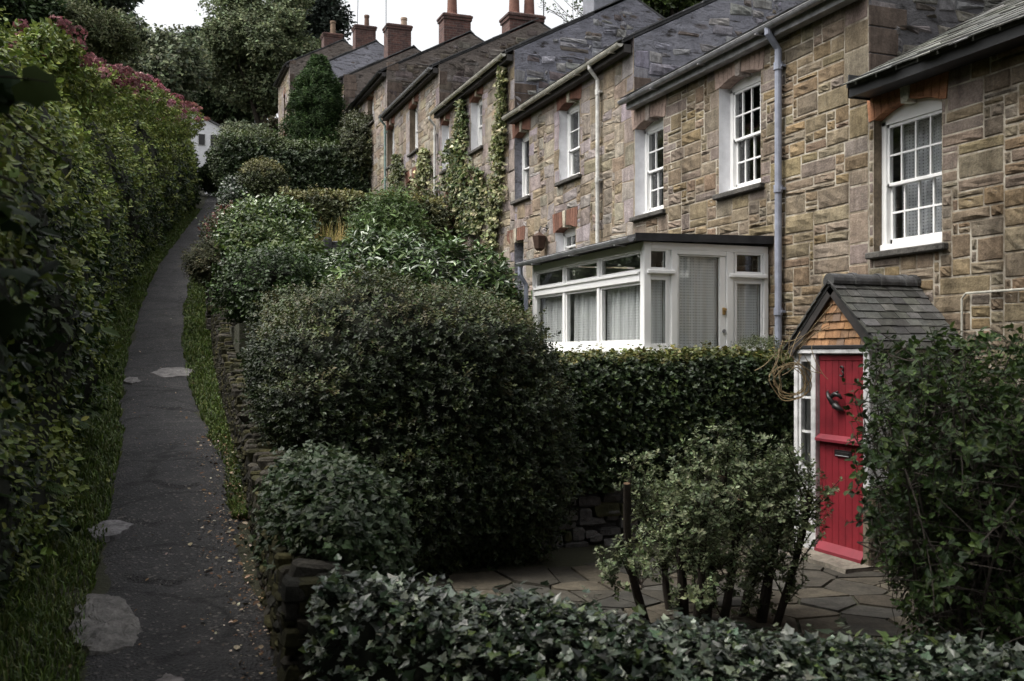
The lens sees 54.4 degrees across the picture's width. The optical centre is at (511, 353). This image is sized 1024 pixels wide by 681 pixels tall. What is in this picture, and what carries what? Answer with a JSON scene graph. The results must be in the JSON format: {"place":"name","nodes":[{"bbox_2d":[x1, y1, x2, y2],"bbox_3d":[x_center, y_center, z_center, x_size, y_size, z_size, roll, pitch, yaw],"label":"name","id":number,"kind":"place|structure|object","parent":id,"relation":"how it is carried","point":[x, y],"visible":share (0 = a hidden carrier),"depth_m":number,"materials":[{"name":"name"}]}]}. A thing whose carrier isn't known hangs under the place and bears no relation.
{"place":"outdoors","nodes":[
{"label":"outdoors","id":0,"kind":"place"},
{"bbox_2d":[83,195,277,680],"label":"path","id":1,"kind":"structure","parent":0,"point":[172,590],"depth_m":8.17,"materials":[{"name":"grey asphalt"}]},
{"bbox_2d":[68,594,142,654],"bbox_3d":[-2.538,1.704,6.247,0.452,0.173,1.129,0,0,-21],"label":"flat stone","id":2,"kind":"object","parent":1,"relation":"on","point":[120,629],"visible":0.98,"depth_m":6.14,"materials":[{"name":"grey stone"}]},
{"bbox_2d":[87,520,133,541],"bbox_3d":[-3.297,1.467,8.152,0.393,0.154,0.391,0,0,42],"label":"flat stone","id":3,"kind":"object","parent":1,"relation":"on","point":[117,529],"visible":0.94,"depth_m":8.09,"materials":[{"name":"grey stone"}]},
{"bbox_2d":[123,377,140,384],"bbox_3d":[-6.154,0.463,16.133,0.280,0.167,0.693,0,0,-21],"label":"flat stone","id":4,"kind":"object","parent":1,"relation":"on","point":[131,380],"visible":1,"depth_m":16.05,"materials":[{"name":"grey stone"}]},
{"bbox_2d":[47,314,277,680],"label":"fallen leaves","id":5,"kind":"object","parent":1,"relation":"on","point":[254,603],"visible":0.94,"depth_m":7.83,"materials":[{"name":"brown plant"}]},
{"bbox_2d":[155,673,183,680],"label":"flat stone","id":6,"kind":"object","parent":1,"relation":"on","point":[168,677],"visible":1,"depth_m":5.37,"materials":[{"name":"grey stone"}]},
{"bbox_2d":[150,367,193,378],"bbox_3d":[-5.817,0.354,17.125,0.950,0.236,0.811,0,0,41],"label":"flat stone","id":7,"kind":"object","parent":1,"relation":"on","point":[169,372],"visible":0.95,"depth_m":17.03,"materials":[{"name":"grey stone"}]},
{"bbox_2d":[128,0,582,119],"label":"sky","id":8,"kind":"structure","parent":0,"point":[422,15],"materials":[{"name":"white"}]},
{"bbox_2d":[0,146,888,680],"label":"ground","id":9,"kind":"structure","parent":0,"point":[570,558],"depth_m":9.29,"materials":[{"name":"soil"}]},
{"bbox_2d":[14,354,45,365],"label":"fern","id":10,"kind":"object","parent":9,"relation":"on","point":[32,357],"visible":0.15,"depth_m":8.07,"materials":[{"name":"green plant"}]},
{"bbox_2d":[0,65,61,341],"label":"sycamore tree","id":11,"kind":"object","parent":9,"relation":"on","point":[35,86],"visible":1,"depth_m":3.10,"materials":[{"name":"green plant"}]},
{"bbox_2d":[0,0,68,58],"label":"broad tree","id":12,"kind":"object","parent":9,"relation":"on","point":[29,10],"visible":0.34,"depth_m":25.41,"materials":[{"name":"green plant"}]},
{"bbox_2d":[45,480,67,495],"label":"fern","id":13,"kind":"object","parent":9,"relation":"on","point":[55,490],"visible":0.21,"depth_m":7.52,"materials":[{"name":"green plant"}]},
{"bbox_2d":[0,6,148,650],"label":"bank hedge","id":14,"kind":"object","parent":9,"relation":"on","point":[75,195],"visible":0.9,"depth_m":8.12,"materials":[{"name":"green plant"}]},
{"bbox_2d":[7,15,97,87],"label":"hydrangea","id":15,"kind":"object","parent":14,"relation":"on","point":[63,51],"visible":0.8,"depth_m":17.25,"materials":[{"name":"green plant"}]},
{"bbox_2d":[47,39,111,105],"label":"hydrangea","id":16,"kind":"object","parent":14,"relation":"on","point":[86,81],"visible":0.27,"depth_m":19.47,"materials":[{"name":"green plant"}]},
{"bbox_2d":[57,61,130,116],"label":"hydrangea","id":17,"kind":"object","parent":14,"relation":"on","point":[102,95],"visible":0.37,"depth_m":21.57,"materials":[{"name":"green plant"}]},
{"bbox_2d":[71,63,140,124],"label":"hydrangea","id":18,"kind":"object","parent":14,"relation":"on","point":[126,108],"visible":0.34,"depth_m":24.50,"materials":[{"name":"green plant"}]},
{"bbox_2d":[60,413,89,431],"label":"fern","id":19,"kind":"object","parent":9,"relation":"on","point":[70,422],"visible":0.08,"depth_m":9.06,"materials":[{"name":"green plant"}]},
{"bbox_2d":[69,404,102,417],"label":"fern","id":20,"kind":"object","parent":9,"relation":"on","point":[89,409],"visible":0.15,"depth_m":10.73,"materials":[{"name":"green plant"}]},
{"bbox_2d":[51,0,144,21],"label":"broad tree","id":21,"kind":"object","parent":9,"relation":"on","point":[119,4],"visible":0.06,"depth_m":65.38,"materials":[{"name":"green plant"}]},
{"bbox_2d":[0,208,199,680],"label":"grass verge","id":22,"kind":"object","parent":9,"relation":"on","point":[99,428],"depth_m":7.54,"materials":[{"name":"green grass"}]},
{"bbox_2d":[0,493,29,505],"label":"fern","id":23,"kind":"object","parent":22,"relation":"on","point":[5,495],"visible":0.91,"depth_m":6.03,"materials":[{"name":"green plant"}]},
{"bbox_2d":[52,0,147,77],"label":"tree","id":24,"kind":"object","parent":9,"relation":"on","point":[110,38],"visible":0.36,"depth_m":39.10,"materials":[{"name":"green plant"}]},
{"bbox_2d":[93,103,203,279],"bbox_3d":[-15.437,-7.744,41.861,3.812,12.380,31.595,0,0,-14],"label":"bank hedge","id":25,"kind":"object","parent":9,"relation":"on","point":[168,174],"visible":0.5,"depth_m":35.04,"materials":[{"name":"green plant"}]},
{"bbox_2d":[107,66,154,122],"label":"hydrangea","id":26,"kind":"object","parent":25,"relation":"on","point":[146,90],"visible":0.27,"depth_m":28.55,"materials":[{"name":"green plant"}]},
{"bbox_2d":[118,72,175,123],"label":"hydrangea","id":27,"kind":"object","parent":25,"relation":"on","point":[159,98],"visible":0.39,"depth_m":33.13,"materials":[{"name":"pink plant"}]},
{"bbox_2d":[139,85,187,133],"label":"hydrangea","id":28,"kind":"object","parent":25,"relation":"on","point":[171,119],"visible":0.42,"depth_m":37.21,"materials":[{"name":"green plant"}]},
{"bbox_2d":[151,102,200,140],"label":"hydrangea","id":29,"kind":"object","parent":25,"relation":"on","point":[184,130],"visible":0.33,"depth_m":40.03,"materials":[{"name":"green plant"}]},
{"bbox_2d":[175,101,209,139],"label":"hydrangea","id":30,"kind":"object","parent":25,"relation":"on","point":[201,123],"visible":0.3,"depth_m":45.02,"materials":[{"name":"green plant"}]},
{"bbox_2d":[102,6,218,101],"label":"broad tree","id":31,"kind":"object","parent":9,"relation":"on","point":[174,65],"visible":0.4,"depth_m":58.47,"materials":[{"name":"green plant"}]},
{"bbox_2d":[170,24,205,45],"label":"broad tree","id":32,"kind":"object","parent":9,"relation":"on","point":[191,28],"visible":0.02,"depth_m":87.87,"materials":[{"name":"green plant"}]},
{"bbox_2d":[175,107,222,194],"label":"white house","id":33,"kind":"structure","parent":9,"relation":"on","point":[202,140],"depth_m":73.70,"materials":[{"name":"white painted plaster"},{"name":"glass"},{"name":"slate"}]},
{"bbox_2d":[198,133,205,145],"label":"window","id":34,"kind":"structure","parent":33,"relation":"in","point":[201,137],"depth_m":73.60,"materials":[{"name":"white paint"}]},
{"bbox_2d":[210,134,217,146],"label":"window","id":35,"kind":"structure","parent":33,"relation":"in","point":[211,136],"depth_m":73.84,"materials":[{"name":"white paint"}]},
{"bbox_2d":[195,148,218,195],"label":"bush","id":36,"kind":"object","parent":9,"relation":"on","point":[208,187],"visible":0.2,"depth_m":62.30,"materials":[{"name":"green plant"}]},
{"bbox_2d":[205,265,219,329],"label":"gate pillar","id":37,"kind":"structure","parent":9,"relation":"on","point":[208,319],"depth_m":21.96,"materials":[{"name":"stone"}]},
{"bbox_2d":[178,232,226,288],"bbox_3d":[-6.482,-2.149,22.380,1.626,1.643,2.037,0,0,31],"label":"trailing rosemary","id":38,"kind":"object","parent":37,"relation":"on","point":[199,263],"visible":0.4,"depth_m":21.81,"materials":[{"name":"green plant"}]},
{"bbox_2d":[180,245,248,518],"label":"grass verge","id":39,"kind":"object","parent":9,"relation":"on","point":[203,373],"depth_m":15.96,"materials":[{"name":"green plant"}]},
{"bbox_2d":[197,199,240,248],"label":"dog rose","id":40,"kind":"object","parent":9,"relation":"on","point":[215,220],"visible":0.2,"depth_m":23.06,"materials":[{"name":"green plant"}]},
{"bbox_2d":[190,33,255,126],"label":"broad tree","id":41,"kind":"object","parent":9,"relation":"on","point":[214,109],"visible":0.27,"depth_m":82.01,"materials":[{"name":"green plant"}]},
{"bbox_2d":[211,172,255,214],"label":"glossy bush","id":42,"kind":"object","parent":9,"relation":"on","point":[230,191],"visible":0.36,"depth_m":24.80,"materials":[{"name":"green plant"}]},
{"bbox_2d":[218,118,273,138],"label":"hedge","id":43,"kind":"object","parent":9,"relation":"on","point":[244,124],"visible":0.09,"depth_m":57.10,"materials":[{"name":"green plant"}]},
{"bbox_2d":[203,125,291,191],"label":"privet bush","id":44,"kind":"object","parent":9,"relation":"on","point":[214,156],"visible":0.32,"depth_m":32.63,"materials":[{"name":"green plant"}]},
{"bbox_2d":[193,0,321,125],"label":"broad tree","id":45,"kind":"object","parent":9,"relation":"on","point":[254,46],"visible":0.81,"depth_m":75.80,"materials":[{"name":"green plant"}]},
{"bbox_2d":[234,155,292,203],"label":"globe bush","id":46,"kind":"object","parent":9,"relation":"on","point":[260,178],"visible":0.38,"depth_m":25.40,"materials":[{"name":"green plant"}]},
{"bbox_2d":[211,190,323,263],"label":"camellia bush","id":47,"kind":"object","parent":9,"relation":"on","point":[297,209],"visible":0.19,"depth_m":19.85,"materials":[{"name":"green plant"}]},
{"bbox_2d":[208,198,331,270],"bbox_3d":[-4.410,-1.861,18.478,2.205,2.355,3.916,0,0,-21],"label":"leafy border","id":48,"kind":"object","parent":9,"relation":"on","point":[253,231],"visible":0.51,"depth_m":18.29,"materials":[{"name":"green plant"}]},
{"bbox_2d":[262,115,277,138],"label":"tree","id":49,"kind":"object","parent":9,"relation":"on","point":[272,121],"visible":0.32,"depth_m":61.28,"materials":[{"name":"green plant"}]},
{"bbox_2d":[197,238,345,329],"bbox_3d":[-3.710,-1.025,16.075,2.007,1.556,2.780,0,0,25],"label":"bank shrub","id":50,"kind":"object","parent":9,"relation":"on","point":[242,288],"visible":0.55,"depth_m":15.28,"materials":[{"name":"green plant"}]},
{"bbox_2d":[210,290,352,680],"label":"path wall","id":51,"kind":"structure","parent":9,"relation":"on","point":[288,590],"depth_m":6.29,"materials":[{"name":"stone"}]},
{"bbox_2d":[244,429,425,583],"bbox_3d":[-1.291,1.197,6.813,1.064,1.307,3.068,0,0,-21],"label":"ivy mound","id":52,"kind":"object","parent":51,"relation":"on","point":[329,503],"visible":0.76,"depth_m":5.93,"materials":[{"name":"green plant"}]},
{"bbox_2d":[216,132,369,201],"bbox_3d":[-7.430,-5.812,33.734,5.051,3.407,2.597,0,0,-21],"label":"tall hedge","id":53,"kind":"object","parent":9,"relation":"on","point":[313,163],"visible":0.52,"depth_m":33.19,"materials":[{"name":"green plant"}]},
{"bbox_2d":[273,51,349,142],"bbox_3d":[-6.931,-7.920,35.728,3.682,5.871,3.519,0,0,25],"label":"conifer","id":54,"kind":"object","parent":9,"relation":"on","point":[318,111],"visible":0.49,"depth_m":35.22,"materials":[{"name":"green plant"}]},
{"bbox_2d":[273,21,352,140],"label":"terraced cottage","id":55,"kind":"structure","parent":9,"relation":"on","point":[333,43],"depth_m":53.07,"materials":[{"name":"stone"}]},
{"bbox_2d":[297,0,356,42],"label":"broad tree","id":56,"kind":"object","parent":9,"relation":"on","point":[325,13],"visible":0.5,"depth_m":86.07,"materials":[{"name":"green plant"}]},
{"bbox_2d":[284,14,383,138],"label":"terraced cottage","id":57,"kind":"structure","parent":9,"relation":"on","point":[368,47],"depth_m":45.51,"materials":[{"name":"stone"}]},
{"bbox_2d":[305,218,364,241],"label":"yellow grass","id":58,"kind":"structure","parent":9,"relation":"on","point":[339,237],"depth_m":20.24,"materials":[{"name":"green plant"}]},
{"bbox_2d":[333,106,373,188],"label":"bush","id":59,"kind":"object","parent":9,"relation":"on","point":[355,130],"visible":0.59,"depth_m":33.75,"materials":[{"name":"green plant"}]},
{"bbox_2d":[278,184,450,263],"bbox_3d":[-3.364,-2.736,22.550,3.880,2.131,1.616,0,0,-21],"label":"hedge","id":60,"kind":"object","parent":9,"relation":"on","point":[334,206],"visible":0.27,"depth_m":21.92,"materials":[{"name":"green plant"}]},
{"bbox_2d":[309,237,436,268],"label":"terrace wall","id":61,"kind":"structure","parent":9,"relation":"on","point":[333,244],"depth_m":19.61,"materials":[{"name":"stone"}]},
{"bbox_2d":[338,17,420,110],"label":"terraced cottage","id":62,"kind":"structure","parent":9,"relation":"on","point":[397,43],"depth_m":39.12,"materials":[{"name":"stone"}]},
{"bbox_2d":[342,179,435,254],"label":"feathery bush","id":63,"kind":"object","parent":9,"relation":"on","point":[399,205],"visible":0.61,"depth_m":17.20,"materials":[{"name":"green plant"}]},
{"bbox_2d":[231,253,590,578],"bbox_3d":[-1.228,0.830,10.463,3.426,3.522,4.181,0,0,-21],"label":"rounded bush","id":64,"kind":"object","parent":9,"relation":"on","point":[449,411],"visible":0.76,"depth_m":8.99,"materials":[{"name":"green plant"}]},
{"bbox_2d":[343,0,483,194],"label":"terraced cottage","id":65,"kind":"structure","parent":9,"relation":"on","point":[382,90],"depth_m":32.49,"materials":[{"name":"stone"}]},
{"bbox_2d":[367,90,373,126],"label":"window","id":66,"kind":"structure","parent":65,"relation":"in","point":[371,97],"depth_m":34.27,"materials":[{"name":"white paint"}]},
{"bbox_2d":[308,215,531,322],"bbox_3d":[-1.287,-0.567,15.374,3.681,3.202,3.164,0,0,-21],"label":"laurel bush","id":67,"kind":"object","parent":9,"relation":"on","point":[407,255],"visible":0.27,"depth_m":14.94,"materials":[{"name":"green plant"}]},
{"bbox_2d":[392,181,460,239],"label":"bush","id":68,"kind":"object","parent":9,"relation":"on","point":[448,209],"visible":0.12,"depth_m":24.40,"materials":[{"name":"green plant"}]},
{"bbox_2d":[378,0,550,195],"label":"terraced cottage","id":69,"kind":"structure","parent":9,"relation":"on","point":[408,126],"depth_m":27.13,"materials":[{"name":"stone"}]},
{"bbox_2d":[386,114,394,170],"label":"window","id":70,"kind":"structure","parent":69,"relation":"in","point":[390,122],"depth_m":31.47,"materials":[{"name":"white paint"}]},
{"bbox_2d":[383,154,408,192],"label":"climbing ivy","id":71,"kind":"object","parent":69,"relation":"attached to","point":[397,171],"visible":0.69,"depth_m":29.88,"materials":[{"name":"green plant"}]},
{"bbox_2d":[405,166,416,193],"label":"window","id":72,"kind":"structure","parent":69,"relation":"in","point":[410,173],"depth_m":29.03,"materials":[{"name":"white paint"}]},
{"bbox_2d":[407,91,418,157],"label":"window","id":73,"kind":"structure","parent":69,"relation":"in","point":[413,102],"depth_m":28.95,"materials":[{"name":"white paint"}]},
{"bbox_2d":[407,147,432,196],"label":"climbing ivy","id":74,"kind":"object","parent":69,"relation":"attached to","point":[423,170],"visible":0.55,"depth_m":27.21,"materials":[{"name":"green plant"}]},
{"bbox_2d":[428,0,664,286],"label":"terraced cottage","id":75,"kind":"structure","parent":9,"relation":"on","point":[534,65],"depth_m":21.65,"materials":[{"name":"stone"}]},
{"bbox_2d":[438,110,449,174],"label":"window","id":76,"kind":"structure","parent":75,"relation":"in","point":[445,119],"depth_m":25.79,"materials":[{"name":"white paint"}]},
{"bbox_2d":[430,99,490,235],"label":"climbing ivy","id":77,"kind":"object","parent":75,"relation":"attached to","point":[473,202],"visible":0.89,"depth_m":23.89,"materials":[{"name":"green plant"}]},
{"bbox_2d":[467,84,483,155],"bbox_3d":[-0.741,-5.511,23.343,0.345,1.598,1.057,0,0,-21],"label":"window","id":78,"kind":"structure","parent":75,"relation":"in","point":[476,96],"depth_m":23.62,"materials":[{"name":"white paint"}]},
{"bbox_2d":[479,66,508,248],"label":"climbing ivy","id":79,"kind":"object","parent":75,"relation":"attached to","point":[495,190],"visible":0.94,"depth_m":21.55,"materials":[{"name":"green plant"}]},
{"bbox_2d":[537,0,582,22],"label":"bare tree","id":80,"kind":"object","parent":9,"relation":"on","point":[574,8],"visible":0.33,"depth_m":29.18,"materials":[{"name":"grey plant"}]},
{"bbox_2d":[540,474,743,548],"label":"retaining wall","id":81,"kind":"structure","parent":9,"relation":"on","point":[598,519],"depth_m":10.62,"materials":[{"name":"stone"}]},
{"bbox_2d":[536,340,793,495],"bbox_3d":[1.594,0.667,11.211,3.762,1.672,1.310,0,0,-21],"label":"clipped hedge","id":82,"kind":"object","parent":81,"relation":"on","point":[641,400],"visible":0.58,"depth_m":10.84,"materials":[{"name":"green plant"}]},
{"bbox_2d":[729,334,785,357],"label":"heather tuft","id":83,"kind":"object","parent":82,"relation":"on","point":[769,339],"visible":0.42,"depth_m":11.86,"materials":[{"name":"green plant"}]},
{"bbox_2d":[501,0,805,310],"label":"terraced cottage","id":84,"kind":"structure","parent":9,"relation":"on","point":[572,133],"depth_m":17.00,"materials":[{"name":"stone"}]},
{"bbox_2d":[507,226,524,304],"bbox_3d":[0.197,-1.521,20.904,0.300,2.202,1.097,0,0,-21],"label":"door","id":85,"kind":"structure","parent":84,"relation":"in","point":[518,233],"depth_m":20.81,"materials":[{"name":"white paint"}]},
{"bbox_2d":[510,114,530,204],"bbox_3d":[0.289,-4.009,20.595,0.345,1.760,1.076,0,0,-21],"label":"window","id":86,"kind":"structure","parent":84,"relation":"in","point":[521,129],"depth_m":20.87,"materials":[{"name":"white paint"}]},
{"bbox_2d":[532,225,547,250],"bbox_3d":[0.536,-2.242,19.227,0.308,0.510,0.251,0,0,-21],"label":"wall lantern","id":87,"kind":"object","parent":84,"relation":"attached to","point":[539,238],"depth_m":19.14,"materials":[{"name":"metal"}]},
{"bbox_2d":[552,206,577,250],"bbox_3d":[1.077,-2.149,18.493,0.345,1.004,1.165,0,0,-21],"label":"window","id":88,"kind":"structure","parent":84,"relation":"in","point":[565,222],"depth_m":18.63,"materials":[{"name":"white paint"}]},
{"bbox_2d":[554,83,581,186],"bbox_3d":[1.139,-4.037,18.327,0.345,1.787,1.168,0,0,-21],"label":"window","id":89,"kind":"structure","parent":84,"relation":"in","point":[569,102],"depth_m":18.57,"materials":[{"name":"white paint"}]},
{"bbox_2d":[641,0,702,17],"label":"broad tree","id":90,"kind":"object","parent":9,"relation":"on","point":[665,8],"visible":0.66,"depth_m":29.62,"materials":[{"name":"green plant"}]},
{"bbox_2d":[617,0,1003,349],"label":"terraced cottage","id":91,"kind":"structure","parent":9,"relation":"on","point":[789,171],"depth_m":12.13,"materials":[{"name":"stone"}]},
{"bbox_2d":[516,233,773,358],"bbox_3d":[1.652,-0.193,13.768,2.040,2.545,3.715,0,0,-21],"label":"glazed lean to","id":92,"kind":"object","parent":91,"relation":"attached to","point":[586,305],"visible":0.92,"depth_m":12.37,"materials":[{"name":"white paint"}]},
{"bbox_2d":[678,255,726,351],"bbox_3d":[2.305,-0.213,12.148,0.678,1.965,0.155,0,0,-21],"label":"door","id":93,"kind":"structure","parent":92,"relation":"in","point":[722,309],"depth_m":12.22,"materials":[{"name":"white paint"}]},
{"bbox_2d":[629,95,666,221],"bbox_3d":[2.211,-3.013,15.466,0.345,1.826,1.138,0,0,-21],"label":"window","id":94,"kind":"structure","parent":91,"relation":"in","point":[643,118],"depth_m":15.64,"materials":[{"name":"white paint"}]},
{"bbox_2d":[712,46,764,200],"bbox_3d":[3.082,-3.030,13.142,0.345,1.875,1.192,0,0,-21],"label":"window","id":95,"kind":"structure","parent":91,"relation":"in","point":[736,76],"depth_m":13.33,"materials":[{"name":"white paint"}]},
{"bbox_2d":[840,0,1023,413],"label":"terraced cottage","id":96,"kind":"structure","parent":9,"relation":"on","point":[946,162],"depth_m":9.61,"materials":[{"name":"stone"}]},
{"bbox_2d":[782,273,962,568],"bbox_3d":[3.600,0.699,9.947,1.072,3.003,1.479,0,0,-21],"label":"gabled porch","id":97,"kind":"object","parent":96,"relation":"attached to","point":[902,306],"visible":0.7,"depth_m":9.76,"materials":[{"name":"white paint"}]},
{"bbox_2d":[754,304,837,400],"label":"dead vine","id":98,"kind":"object","parent":97,"relation":"hanging from","point":[787,365],"visible":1,"depth_m":9.86,"materials":[{"name":"brown plant"}]},
{"bbox_2d":[814,355,867,563],"bbox_3d":[3.190,0.996,9.717,0.137,1.968,0.692,0,0,-21],"label":"door","id":99,"kind":"structure","parent":97,"relation":"in","point":[840,541],"depth_m":9.75,"materials":[{"name":"red paint"}]},
{"bbox_2d":[878,350,951,489],"bbox_3d":[3.851,0.620,9.527,0.894,1.360,0.120,0,0,-21],"label":"side window","id":100,"kind":"structure","parent":97,"relation":"in","point":[887,364],"depth_m":9.41,"materials":[{"name":"white paint"}]},
{"bbox_2d":[865,71,948,259],"bbox_3d":[4.175,-1.953,10.294,0.393,1.875,1.190,0,0,-21],"label":"window","id":101,"kind":"structure","parent":96,"relation":"in","point":[915,102],"depth_m":10.40,"materials":[{"name":"white paint"}]},
{"bbox_2d":[961,288,1023,371],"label":"wall cable","id":102,"kind":"object","parent":96,"relation":"attached to","point":[993,291],"depth_m":9.34,"materials":[{"name":"beige paint"}]},
{"bbox_2d":[406,545,999,650],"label":"paving","id":103,"kind":"structure","parent":0,"point":[820,606],"depth_m":8.41,"materials":[{"name":"grey stone"}]},
{"bbox_2d":[594,416,843,626],"bbox_3d":[1.557,1.266,7.496,1.756,1.599,1.781,0,0,32],"label":"pollarded shrub","id":104,"kind":"object","parent":103,"relation":"on","point":[708,533],"visible":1,"depth_m":7.32,"materials":[{"name":"green plant"}]},
{"bbox_2d":[782,547,879,573],"bbox_3d":[3.075,2.053,9.690,0.420,0.155,0.970,0,0,-21],"label":"door step","id":105,"kind":"object","parent":103,"relation":"on","point":[837,564],"depth_m":9.45,"materials":[{"name":"beige stone"}]},
{"bbox_2d":[841,321,1023,651],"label":"tangled shrub","id":106,"kind":"object","parent":103,"relation":"on","point":[951,541],"visible":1,"depth_m":5.64,"materials":[{"name":"green plant"}]},
{"bbox_3d":[1.934,1.935,5.140,5.615,1.329,2.782,0,0,-21],"label":"front wall","id":107,"kind":"object","parent":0,"visible":0},
{"bbox_2d":[298,553,1023,680],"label":"ivy cover","id":108,"kind":"object","parent":107,"relation":"on","point":[367,627],"visible":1,"depth_m":4.84,"materials":[{"name":"green plant"}]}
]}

